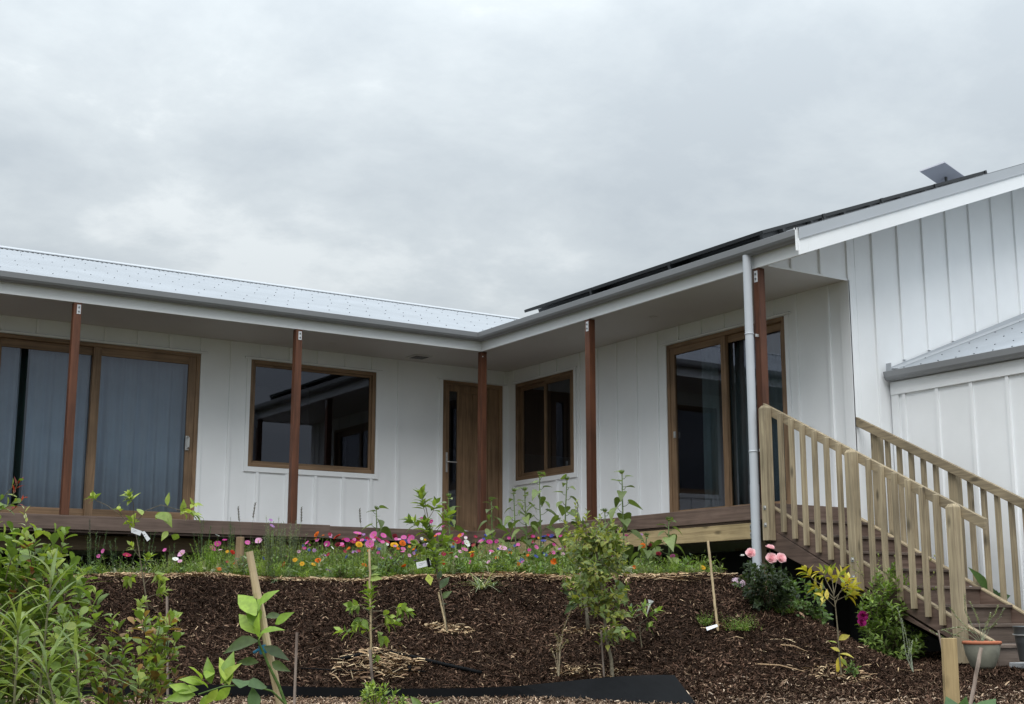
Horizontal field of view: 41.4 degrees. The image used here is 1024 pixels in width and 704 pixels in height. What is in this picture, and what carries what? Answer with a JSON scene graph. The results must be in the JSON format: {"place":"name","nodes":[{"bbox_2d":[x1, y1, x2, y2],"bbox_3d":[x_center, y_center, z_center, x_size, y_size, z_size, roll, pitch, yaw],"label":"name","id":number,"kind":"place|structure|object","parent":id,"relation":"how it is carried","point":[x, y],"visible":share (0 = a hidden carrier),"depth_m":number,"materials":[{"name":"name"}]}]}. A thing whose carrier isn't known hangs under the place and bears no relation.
{"place":"outdoors","nodes":[
{"label":"outdoors","id":0,"kind":"place"},
{"bbox_2d":[0,569,1023,703],"bbox_3d":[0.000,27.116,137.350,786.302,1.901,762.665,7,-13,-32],"label":"ground","id":1,"kind":"structure","parent":0,"point":[495,642],"depth_m":10.40,"materials":[{"name":"brown wood"}]},
{"bbox_2d":[0,477,112,703],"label":"shrub","id":2,"kind":"object","parent":1,"relation":"on","point":[14,558],"visible":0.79,"depth_m":6.09,"materials":[{"name":"green plant"}]},
{"bbox_2d":[0,548,150,703],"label":"leafy perennial","id":3,"kind":"object","parent":1,"relation":"on","point":[19,616],"visible":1,"depth_m":5.18,"materials":[{"name":"green plant"}]},
{"bbox_2d":[85,529,107,574],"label":"feathery plant","id":4,"kind":"object","parent":1,"relation":"on","point":[90,558],"visible":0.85,"depth_m":13.06,"materials":[{"name":"green plant"}]},
{"bbox_2d":[108,537,136,572],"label":"feathery plant","id":5,"kind":"object","parent":1,"relation":"on","point":[111,556],"visible":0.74,"depth_m":13.19,"materials":[{"name":"green plant"}]},
{"bbox_2d":[73,608,184,703],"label":"shrub","id":6,"kind":"object","parent":1,"relation":"on","point":[155,663],"visible":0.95,"depth_m":6.39,"materials":[{"name":"green plant"}]},
{"bbox_2d":[84,489,203,625],"bbox_3d":[-2.877,1.647,10.520,0.957,1.156,0.352,0,-11,1],"label":"sapling","id":7,"kind":"object","parent":1,"relation":"on","point":[166,517],"visible":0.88,"depth_m":10.56,"materials":[{"name":"green plant"}]},
{"bbox_2d":[131,527,141,534],"bbox_3d":[-2.914,1.393,10.511,0.086,0.064,0.002,0,-11,0],"label":"plant tag","id":8,"kind":"object","parent":7,"relation":"attached to","point":[136,531],"visible":1,"depth_m":10.51,"materials":[{"name":"plastic"}]},
{"bbox_2d":[136,530,156,570],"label":"feathery plant","id":9,"kind":"object","parent":1,"relation":"on","point":[147,551],"visible":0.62,"depth_m":13.46,"materials":[{"name":"green plant"}]},
{"bbox_2d":[166,596,168,702],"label":"garden stake","id":10,"kind":"object","parent":1,"relation":"on","point":[167,690],"visible":0.41,"depth_m":9.06,"materials":[{"name":"wood"}]},
{"bbox_2d":[161,543,175,572],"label":"feathery plant","id":11,"kind":"object","parent":1,"relation":"on","point":[169,556],"visible":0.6,"depth_m":13.37,"materials":[{"name":"green plant"}]},
{"bbox_2d":[194,519,210,563],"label":"feathery plant","id":12,"kind":"object","parent":1,"relation":"on","point":[201,543],"visible":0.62,"depth_m":13.48,"materials":[{"name":"green plant"}]},
{"bbox_2d":[180,540,244,571],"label":"feathery plant","id":13,"kind":"object","parent":1,"relation":"on","point":[211,553],"visible":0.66,"depth_m":12.75,"materials":[{"name":"green plant"}]},
{"bbox_2d":[165,590,293,703],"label":"citrus seedling","id":14,"kind":"object","parent":1,"relation":"on","point":[250,606],"visible":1,"depth_m":5.75,"materials":[{"name":"green plant"}]},
{"bbox_2d":[220,555,254,574],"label":"leafy plant","id":15,"kind":"object","parent":1,"relation":"on","point":[241,562],"visible":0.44,"depth_m":12.24,"materials":[{"name":"green plant"}]},
{"bbox_2d":[222,520,253,566],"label":"feathery plant","id":16,"kind":"object","parent":1,"relation":"on","point":[230,525],"visible":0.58,"depth_m":13.71,"materials":[{"name":"green plant"}]},
{"bbox_2d":[234,537,243,571],"bbox_3d":[-2.538,1.928,12.613,0.094,0.409,0.092,7,-13,-32],"label":"wooden stake","id":17,"kind":"object","parent":1,"relation":"on","point":[239,549],"visible":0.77,"depth_m":12.60,"materials":[{"name":"wood"}]},
{"bbox_2d":[246,551,282,703],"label":"wooden stake","id":18,"kind":"object","parent":1,"relation":"on","point":[256,590],"visible":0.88,"depth_m":5.87,"materials":[{"name":"wood"}]},
{"bbox_2d":[259,517,285,576],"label":"feathery plant","id":19,"kind":"object","parent":1,"relation":"on","point":[268,538],"visible":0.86,"depth_m":12.85,"materials":[{"name":"green plant"}]},
{"bbox_2d":[266,520,306,572],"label":"feathery plant","id":20,"kind":"object","parent":1,"relation":"on","point":[289,546],"visible":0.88,"depth_m":12.87,"materials":[{"name":"green plant"}]},
{"bbox_2d":[293,632,297,703],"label":"garden stake","id":21,"kind":"object","parent":1,"relation":"on","point":[295,668],"visible":1,"depth_m":8.77,"materials":[{"name":"wood"}]},
{"bbox_2d":[334,560,354,579],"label":"leafy plant","id":22,"kind":"object","parent":1,"relation":"on","point":[346,567],"visible":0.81,"depth_m":12.33,"materials":[{"name":"green plant"}]},
{"bbox_2d":[301,666,425,671],"bbox_3d":[-1.074,2.275,9.723,0.909,0.045,0.055,-1,-11,4],"label":"drip line","id":23,"kind":"object","parent":1,"relation":"on","point":[409,670],"visible":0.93,"depth_m":9.71,"materials":[{"name":"black plastic"}]},
{"bbox_2d":[365,539,373,559],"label":"cosmos flower","id":24,"kind":"object","parent":1,"relation":"on","point":[370,544],"visible":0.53,"depth_m":13.24,"materials":[{"name":"pink plant"}]},
{"bbox_2d":[368,549,371,650],"bbox_3d":[-0.980,1.763,9.365,0.046,0.793,0.018,0,-11,-2],"label":"cane","id":25,"kind":"object","parent":1,"relation":"on","point":[369,565],"visible":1,"depth_m":9.38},
{"bbox_2d":[369,650,373,683],"bbox_3d":[-0.956,2.224,9.246,0.055,0.378,0.018,0,-11,0],"label":"garden stake","id":26,"kind":"object","parent":1,"relation":"on","point":[371,665],"visible":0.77,"depth_m":9.26,"materials":[{"name":"wood"}]},
{"bbox_2d":[354,505,392,560],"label":"sunflower","id":27,"kind":"object","parent":1,"relation":"on","point":[385,530],"visible":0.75,"depth_m":14.21,"materials":[{"name":"green plant"}]},
{"bbox_2d":[334,565,414,664],"bbox_3d":[-0.951,1.921,9.336,0.569,0.896,0.291,1,-11,-6],"label":"sapling","id":28,"kind":"object","parent":1,"relation":"on","point":[355,605],"visible":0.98,"depth_m":9.33,"materials":[{"name":"green plant"}]},
{"bbox_2d":[330,646,426,683],"bbox_3d":[-0.959,2.254,9.783,0.700,0.266,0.599,2,-11,-12],"label":"straw","id":29,"kind":"object","parent":1,"relation":"on","point":[386,665],"visible":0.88,"depth_m":9.79,"materials":[{"name":"beige plant"}]},
{"bbox_2d":[337,651,481,673],"bbox_3d":[-0.727,2.262,9.877,1.080,0.159,0.224,-2,-11,10],"label":"irrigation hose","id":30,"kind":"object","parent":29,"relation":"on","point":[430,661],"visible":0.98,"depth_m":9.88,"materials":[{"name":"black plastic"}]},
{"bbox_2d":[375,550,411,575],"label":"leafy plant","id":31,"kind":"object","parent":1,"relation":"on","point":[384,565],"visible":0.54,"depth_m":12.38,"materials":[{"name":"green plant"}]},
{"bbox_2d":[23,536,767,586],"bbox_3d":[-1.118,2.108,13.455,7.131,0.628,2.983,0,-11,1],"label":"flower bed greenery","id":32,"kind":"object","parent":1,"relation":"on","point":[260,569],"visible":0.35,"depth_m":12.68,"materials":[{"name":"green plant"}]},
{"bbox_2d":[64,571,732,582],"bbox_3d":[-0.997,1.998,11.974,5.995,0.134,0.553,0,-11,0],"label":"straw","id":33,"kind":"object","parent":1,"relation":"on","point":[466,575],"visible":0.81,"depth_m":11.91,"materials":[{"name":"plant"}]},
{"bbox_2d":[47,536,790,595],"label":"leafy undergrowth","id":34,"kind":"object","parent":1,"relation":"on","point":[539,568],"visible":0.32,"depth_m":12.54,"materials":[{"name":"green plant"}]},
{"bbox_2d":[399,484,456,632],"bbox_3d":[-0.632,1.614,10.613,0.458,1.163,0.383,7,-13,-32],"label":"sapling","id":35,"kind":"object","parent":1,"relation":"on","point":[434,552],"visible":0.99,"depth_m":10.62,"materials":[{"name":"green plant"}]},
{"bbox_2d":[416,560,430,568],"bbox_3d":[-0.687,1.650,10.532,0.120,0.069,0.002,0,-11,0],"label":"plant tag","id":36,"kind":"object","parent":35,"relation":"attached to","point":[421,564],"visible":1,"depth_m":10.53,"materials":[{"name":"plastic"}]},
{"bbox_2d":[425,574,432,584],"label":"leaf","id":37,"kind":"object","parent":35,"relation":"hanging from","point":[429,579],"visible":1,"depth_m":10.51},
{"bbox_2d":[438,592,447,630],"bbox_3d":[-0.536,2.026,10.522,0.086,0.320,0.019,0,-11,1],"label":"cane","id":38,"kind":"object","parent":1,"relation":"on","point":[439,597],"visible":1,"depth_m":10.52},
{"bbox_2d":[422,621,478,635],"bbox_3d":[-0.487,2.161,10.582,0.312,0.116,0.421,22,-24,-63],"label":"straw","id":39,"kind":"object","parent":1,"relation":"on","point":[456,629],"visible":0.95,"depth_m":10.58,"materials":[{"name":"beige plant"}]},
{"bbox_2d":[435,493,467,564],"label":"sunflower","id":40,"kind":"object","parent":1,"relation":"on","point":[457,527],"visible":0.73,"depth_m":14.20,"materials":[{"name":"green plant"}]},
{"bbox_2d":[452,537,461,555],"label":"cosmos flower","id":41,"kind":"object","parent":1,"relation":"on","point":[457,540],"visible":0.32,"depth_m":13.38,"materials":[{"name":"pink plant"}]},
{"bbox_2d":[444,553,478,573],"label":"leafy plant","id":42,"kind":"object","parent":1,"relation":"on","point":[458,570],"visible":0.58,"depth_m":12.44,"materials":[{"name":"green plant"}]},
{"bbox_2d":[0,504,940,652],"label":"deck","id":43,"kind":"structure","parent":1,"relation":"on","point":[187,531],"depth_m":15.55,"materials":[{"name":"brown wood"}]},
{"bbox_2d":[459,571,507,592],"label":"grass tuft","id":44,"kind":"object","parent":1,"relation":"on","point":[482,585],"visible":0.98,"depth_m":11.58,"materials":[{"name":"green plant"}]},
{"bbox_2d":[477,496,508,570],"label":"sunflower","id":45,"kind":"object","parent":1,"relation":"on","point":[488,531],"visible":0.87,"depth_m":14.22,"materials":[{"name":"green plant"}]},
{"bbox_2d":[0,163,1023,643],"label":"house","id":46,"kind":"structure","parent":1,"relation":"on","point":[902,317],"depth_m":16.95,"materials":[{"name":"white paint"}]},
{"bbox_2d":[0,347,21,504],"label":"curtain","id":47,"kind":"object","parent":46,"relation":"hanging from","point":[10,372],"visible":0.84,"depth_m":16.41,"materials":[{"name":"fabric"}]},
{"bbox_2d":[11,349,30,505],"bbox_3d":[-6.062,0.953,16.528,0.700,2.180,0.092,7,-13,-32],"label":"curtain","id":48,"kind":"object","parent":46,"relation":"hanging from","point":[21,417],"visible":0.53,"depth_m":16.58,"materials":[{"name":"fabric"}]},
{"bbox_2d":[20,350,187,511],"bbox_3d":[-5.025,1.058,17.069,2.161,2.180,0.095,7,-13,-32],"label":"curtain","id":49,"kind":"object","parent":46,"relation":"hanging from","point":[141,428],"visible":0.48,"depth_m":17.07,"materials":[{"name":"fabric"}]},
{"bbox_2d":[0,330,207,519],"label":"sliding door","id":50,"kind":"structure","parent":46,"relation":"in","point":[195,362],"depth_m":17.00,"materials":[{"name":"brown wood"}]},
{"bbox_2d":[243,356,382,478],"bbox_3d":[-2.709,0.917,18.420,2.040,1.528,0.140,7,-13,-32],"label":"window","id":51,"kind":"structure","parent":46,"relation":"in","point":[371,471],"depth_m":18.43,"materials":[{"name":"brown wood"}]},
{"bbox_2d":[437,377,506,530],"bbox_3d":[-0.597,1.540,19.680,1.170,2.263,0.164,7,-13,-32],"label":"front door","id":52,"kind":"structure","parent":46,"relation":"in","point":[466,462],"depth_m":19.71,"materials":[{"name":"brown wood"}]},
{"bbox_2d":[511,366,576,485],"bbox_3d":[0.488,1.083,19.281,0.140,1.528,1.655,7,-13,-32],"label":"window","id":53,"kind":"structure","parent":46,"relation":"in","point":[520,477],"depth_m":19.30,"materials":[{"name":"brown wood"}]},
{"bbox_2d":[524,286,609,312],"bbox_3d":[0.992,-0.743,17.809,0.982,0.453,1.600,7,-13,-32],"label":"solar panel","id":54,"kind":"object","parent":46,"relation":"on","point":[567,299],"visible":0.43,"depth_m":17.57,"materials":[{"name":"glass"}]},
{"bbox_2d":[592,259,689,289],"bbox_3d":[1.827,-0.988,16.544,0.982,0.453,1.600,7,-13,-32],"label":"solar panel","id":55,"kind":"object","parent":46,"relation":"on","point":[657,269],"visible":0.42,"depth_m":16.29,"materials":[{"name":"glass"}]},
{"bbox_2d":[701,345,722,507],"bbox_3d":[2.438,0.947,16.494,0.063,2.180,0.303,7,-13,-32],"label":"curtain","id":56,"kind":"object","parent":46,"relation":"hanging from","point":[713,485],"visible":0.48,"depth_m":16.50,"materials":[{"name":"fabric"}]},
{"bbox_2d":[660,311,791,512],"bbox_3d":[2.557,0.841,16.075,0.140,2.268,2.285,7,-13,-32],"label":"sliding door","id":57,"kind":"structure","parent":46,"relation":"in","point":[670,352],"depth_m":16.22,"materials":[{"name":"brown wood"}]},
{"bbox_2d":[671,213,825,263],"bbox_3d":[2.661,-1.232,15.280,0.982,0.453,1.600,7,-13,-32],"label":"solar panel","id":58,"kind":"object","parent":46,"relation":"on","point":[738,242],"visible":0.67,"depth_m":14.86,"materials":[{"name":"glass"}]},
{"bbox_2d":[729,331,785,504],"bbox_3d":[2.887,0.821,15.844,0.088,2.180,1.103,7,-13,-32],"label":"curtain","id":59,"kind":"object","parent":46,"relation":"hanging from","point":[739,422],"visible":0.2,"depth_m":15.99,"materials":[{"name":"fabric"}]},
{"bbox_2d":[825,198,883,218],"bbox_3d":[3.455,-1.467,15.849,0.982,0.454,1.600,7,-13,-32],"label":"solar panel","id":60,"kind":"object","parent":46,"relation":"on","point":[850,209],"visible":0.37,"depth_m":15.23,"materials":[{"name":"glass"}]},
{"bbox_2d":[879,184,937,202],"bbox_3d":[4.249,-1.703,16.418,0.982,0.453,1.600,7,-13,-32],"label":"solar panel","id":61,"kind":"object","parent":46,"relation":"on","point":[904,194],"visible":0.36,"depth_m":15.80,"materials":[{"name":"glass"}]},
{"bbox_2d":[919,161,963,182],"bbox_3d":[6.197,-2.446,19.346,0.952,0.399,0.286,10,-15,-42],"label":"satellite dish","id":62,"kind":"object","parent":46,"relation":"on","point":[943,171],"visible":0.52,"depth_m":19.26,"materials":[{"name":"metal"}]},
{"bbox_2d":[937,170,986,186],"bbox_3d":[5.043,-1.938,16.988,0.982,0.453,1.600,7,-13,-32],"label":"solar panel","id":63,"kind":"object","parent":46,"relation":"on","point":[944,183],"visible":0.27,"depth_m":16.36,"materials":[{"name":"glass"}]},
{"bbox_2d":[3,666,1023,703],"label":"wood chips","id":64,"kind":"object","parent":1,"relation":"on","point":[459,700],"visible":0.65,"depth_m":9.06,"materials":[{"name":"wood"}]},
{"bbox_2d":[27,675,695,703],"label":"garden edging","id":65,"kind":"object","parent":64,"relation":"on","point":[662,689],"visible":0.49,"depth_m":9.20,"materials":[{"name":"black plastic"}]},
{"bbox_2d":[358,680,409,703],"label":"leafy plant","id":66,"kind":"object","parent":64,"relation":"on","point":[366,695],"visible":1,"depth_m":8.13,"materials":[{"name":"green plant"}]},
{"bbox_2d":[410,696,441,703],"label":"leafy plant","id":67,"kind":"object","parent":64,"relation":"on","point":[415,700],"visible":1,"depth_m":8.00,"materials":[{"name":"green plant"}]},
{"bbox_2d":[502,488,530,564],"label":"sunflower","id":68,"kind":"object","parent":1,"relation":"on","point":[507,519],"visible":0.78,"depth_m":14.51,"materials":[{"name":"green plant"}]},
{"bbox_2d":[137,620,910,670],"bbox_3d":[0.118,2.252,10.364,6.166,0.396,0.767,0,-11,-2],"label":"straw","id":69,"kind":"object","parent":1,"relation":"on","point":[701,627],"visible":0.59,"depth_m":10.53,"materials":[{"name":"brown wood"}]},
{"bbox_2d":[510,486,542,564],"bbox_3d":[0.141,1.862,13.899,0.353,0.975,0.314,-2,-11,11],"label":"sunflower","id":70,"kind":"object","parent":1,"relation":"on","point":[526,518],"visible":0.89,"depth_m":13.90,"materials":[{"name":"green plant"}]},
{"bbox_2d":[520,472,559,565],"bbox_3d":[0.303,1.812,14.126,0.427,1.145,0.404,3,-11,-14],"label":"sunflower","id":71,"kind":"object","parent":1,"relation":"on","point":[535,493],"visible":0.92,"depth_m":14.13,"materials":[{"name":"green plant"}]},
{"bbox_2d":[539,474,580,557],"bbox_3d":[0.533,1.819,13.999,0.405,1.108,0.357,-8,-14,37],"label":"sunflower","id":72,"kind":"object","parent":1,"relation":"on","point":[562,510],"visible":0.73,"depth_m":14.04,"materials":[{"name":"green plant"}]},
{"bbox_2d":[551,608,571,675],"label":"dry plant","id":73,"kind":"object","parent":1,"relation":"on","point":[557,666],"visible":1,"depth_m":9.67,"materials":[{"name":"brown plant"}]},
{"bbox_2d":[550,623,636,678],"bbox_3d":[0.636,2.235,10.169,0.637,0.378,1.160,-1,-11,7],"label":"straw","id":74,"kind":"object","parent":1,"relation":"on","point":[576,668],"visible":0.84,"depth_m":9.77,"materials":[{"name":"beige plant"}]},
{"bbox_2d":[561,567,627,631],"bbox_3d":[0.674,1.930,10.661,0.516,0.535,0.551,7,-13,-32],"label":"sapling","id":75,"kind":"object","parent":1,"relation":"on","point":[572,604],"visible":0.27,"depth_m":10.69,"materials":[{"name":"green plant"}]},
{"bbox_2d":[558,498,630,676],"bbox_3d":[0.609,1.704,9.805,0.539,1.278,1.271,0,-11,1],"label":"citrus tree","id":76,"kind":"object","parent":1,"relation":"on","point":[595,545],"visible":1,"depth_m":9.66,"materials":[{"name":"green plant"}]},
{"bbox_2d":[600,630,604,677],"bbox_3d":[0.644,2.150,9.627,0.013,0.337,0.068,-5,-12,23],"label":"garden stake","id":77,"kind":"object","parent":1,"relation":"on","point":[602,653],"visible":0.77,"depth_m":9.62,"materials":[{"name":"wood"}]},
{"bbox_2d":[591,508,619,563],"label":"sunflower","id":78,"kind":"object","parent":1,"relation":"on","point":[604,511],"visible":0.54,"depth_m":13.62,"materials":[{"name":"green plant"}]},
{"bbox_2d":[609,469,644,569],"bbox_3d":[1.063,1.724,13.411,0.463,1.132,0.418,7,-13,-32],"label":"sunflower","id":79,"kind":"object","parent":1,"relation":"on","point":[624,519],"visible":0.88,"depth_m":13.44,"materials":[{"name":"green plant"}]},
{"bbox_2d":[624,599,665,646],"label":"flowering plant","id":80,"kind":"object","parent":1,"relation":"on","point":[644,605],"visible":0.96,"depth_m":10.31,"materials":[{"name":"green plant"}]},
{"bbox_2d":[630,532,663,572],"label":"sunflower","id":81,"kind":"object","parent":1,"relation":"on","point":[646,552],"visible":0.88,"depth_m":13.07,"materials":[{"name":"green plant"}]},
{"bbox_2d":[625,554,669,573],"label":"leafy plant","id":82,"kind":"object","parent":1,"relation":"on","point":[647,564],"visible":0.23,"depth_m":12.80,"materials":[{"name":"green plant"}]},
{"bbox_2d":[648,516,684,572],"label":"sunflower","id":83,"kind":"object","parent":1,"relation":"on","point":[670,541],"visible":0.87,"depth_m":13.16,"materials":[{"name":"green plant"}]},
{"bbox_2d":[673,555,718,573],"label":"leafy plant","id":84,"kind":"object","parent":1,"relation":"on","point":[683,568],"visible":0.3,"depth_m":12.73,"materials":[{"name":"green plant"}]},
{"bbox_2d":[697,610,713,625],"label":"ferny plant","id":85,"kind":"object","parent":1,"relation":"on","point":[705,622],"visible":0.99,"depth_m":10.67,"materials":[{"name":"green plant"}]},
{"bbox_2d":[707,541,718,630],"bbox_3d":[1.579,1.835,10.635,0.078,0.700,0.024,0,-11,1],"label":"bamboo stake","id":86,"kind":"object","parent":1,"relation":"on","point":[712,583],"visible":1,"depth_m":10.63,"materials":[{"name":"wood"}]},
{"bbox_2d":[710,614,761,630],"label":"ferny plant","id":87,"kind":"object","parent":1,"relation":"on","point":[739,626],"visible":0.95,"depth_m":10.56,"materials":[{"name":"green plant"}]},
{"bbox_2d":[731,577,744,587],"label":"plant","id":88,"kind":"object","parent":1,"relation":"on","point":[735,580],"visible":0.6,"depth_m":11.55,"materials":[{"name":"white plant"}]},
{"bbox_2d":[734,544,799,615],"bbox_3d":[2.082,1.881,11.104,0.528,0.601,0.854,-2,-11,10],"label":"rose bush","id":89,"kind":"object","parent":1,"relation":"on","point":[758,587],"visible":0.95,"depth_m":11.02,"materials":[{"name":"green plant"}]},
{"bbox_2d":[755,663,804,671],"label":"twig","id":90,"kind":"object","parent":1,"relation":"on","point":[779,665],"visible":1,"depth_m":9.87,"materials":[{"name":"brown wood"}]},
{"bbox_2d":[781,578,832,624],"bbox_3d":[2.463,2.097,11.304,0.442,0.418,0.817,-2,-11,9],"label":"leafy plant","id":91,"kind":"object","parent":1,"relation":"on","point":[808,609],"visible":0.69,"depth_m":11.29,"materials":[{"name":"green plant"}]},
{"bbox_2d":[796,563,863,674],"bbox_3d":[2.349,1.954,9.904,0.453,0.818,0.368,4,-12,-21],"label":"sapling","id":92,"kind":"object","parent":1,"relation":"on","point":[840,661],"visible":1,"depth_m":9.91,"materials":[{"name":"yellow plant"}]},
{"bbox_2d":[803,662,878,682],"bbox_3d":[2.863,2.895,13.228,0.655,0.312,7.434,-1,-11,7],"label":"straw","id":93,"kind":"object","parent":1,"relation":"on","point":[865,679],"visible":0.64,"depth_m":9.76,"materials":[{"name":"beige plant"}]},
{"bbox_2d":[843,659,861,676],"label":"plant","id":94,"kind":"object","parent":1,"relation":"on","point":[854,671],"visible":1,"depth_m":9.77,"materials":[{"name":"green plant"}]},
{"bbox_2d":[844,553,936,659],"bbox_3d":[3.456,2.338,12.193,0.790,1.118,0.887,-6,-12,28],"label":"shrub","id":95,"kind":"object","parent":1,"relation":"on","point":[876,642],"visible":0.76,"depth_m":12.05,"materials":[{"name":"green plant"}]},
{"bbox_2d":[758,403,1023,666],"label":"staircase","id":96,"kind":"structure","parent":1,"relation":"on","point":[812,536],"depth_m":12.72,"materials":[{"name":"brown wood"}]},
{"bbox_2d":[897,607,913,671],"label":"dry plant","id":97,"kind":"object","parent":1,"relation":"on","point":[911,666],"visible":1,"depth_m":10.20,"materials":[{"name":"green plant"}]},
{"bbox_2d":[941,638,959,703],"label":"timber peg","id":98,"kind":"object","parent":1,"relation":"on","point":[950,670],"visible":0.98,"depth_m":7.88,"materials":[{"name":"wood"}]},
{"bbox_2d":[944,696,995,703],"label":"leafy plant","id":99,"kind":"object","parent":1,"relation":"on","point":[963,701],"visible":1,"depth_m":7.21,"materials":[{"name":"green plant"}]},
{"bbox_2d":[969,647,982,703],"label":"stick","id":100,"kind":"object","parent":1,"relation":"on","point":[975,676],"visible":1,"depth_m":7.78,"materials":[{"name":"wood"}]},
{"bbox_2d":[962,641,1001,668],"bbox_3d":[3.698,2.379,10.642,0.302,0.212,0.302,7,-13,-32],"label":"plant pot","id":101,"kind":"object","parent":1,"relation":"on","point":[990,654],"visible":0.94,"depth_m":10.54,"materials":[{"name":"grey ceramic"}]},
{"bbox_2d":[929,594,1004,640],"bbox_3d":[3.590,2.167,10.695,0.587,0.505,0.147,-1,-11,4],"label":"potted herb","id":102,"kind":"object","parent":101,"relation":"in","point":[984,629],"visible":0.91,"depth_m":10.67,"materials":[{"name":"green plant"}]},
{"bbox_2d":[968,567,1010,598],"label":"broad leaved plant","id":103,"kind":"object","parent":1,"relation":"on","point":[981,579],"visible":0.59,"depth_m":12.79,"materials":[{"name":"green plant"}]},
{"bbox_2d":[1009,662,1023,668],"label":"path","id":104,"kind":"structure","parent":1,"relation":"on","point":[1017,664],"depth_m":11.13,"materials":[{"name":"concrete"}]},
{"bbox_2d":[1012,626,1023,661],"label":"bucket","id":105,"kind":"object","parent":104,"relation":"on","point":[1018,633],"visible":1,"depth_m":10.76,"materials":[{"name":"metal"}]},
{"bbox_2d":[0,0,1023,317],"label":"sky","id":106,"kind":"structure","parent":0,"point":[498,157],"materials":[{"name":"grey"}]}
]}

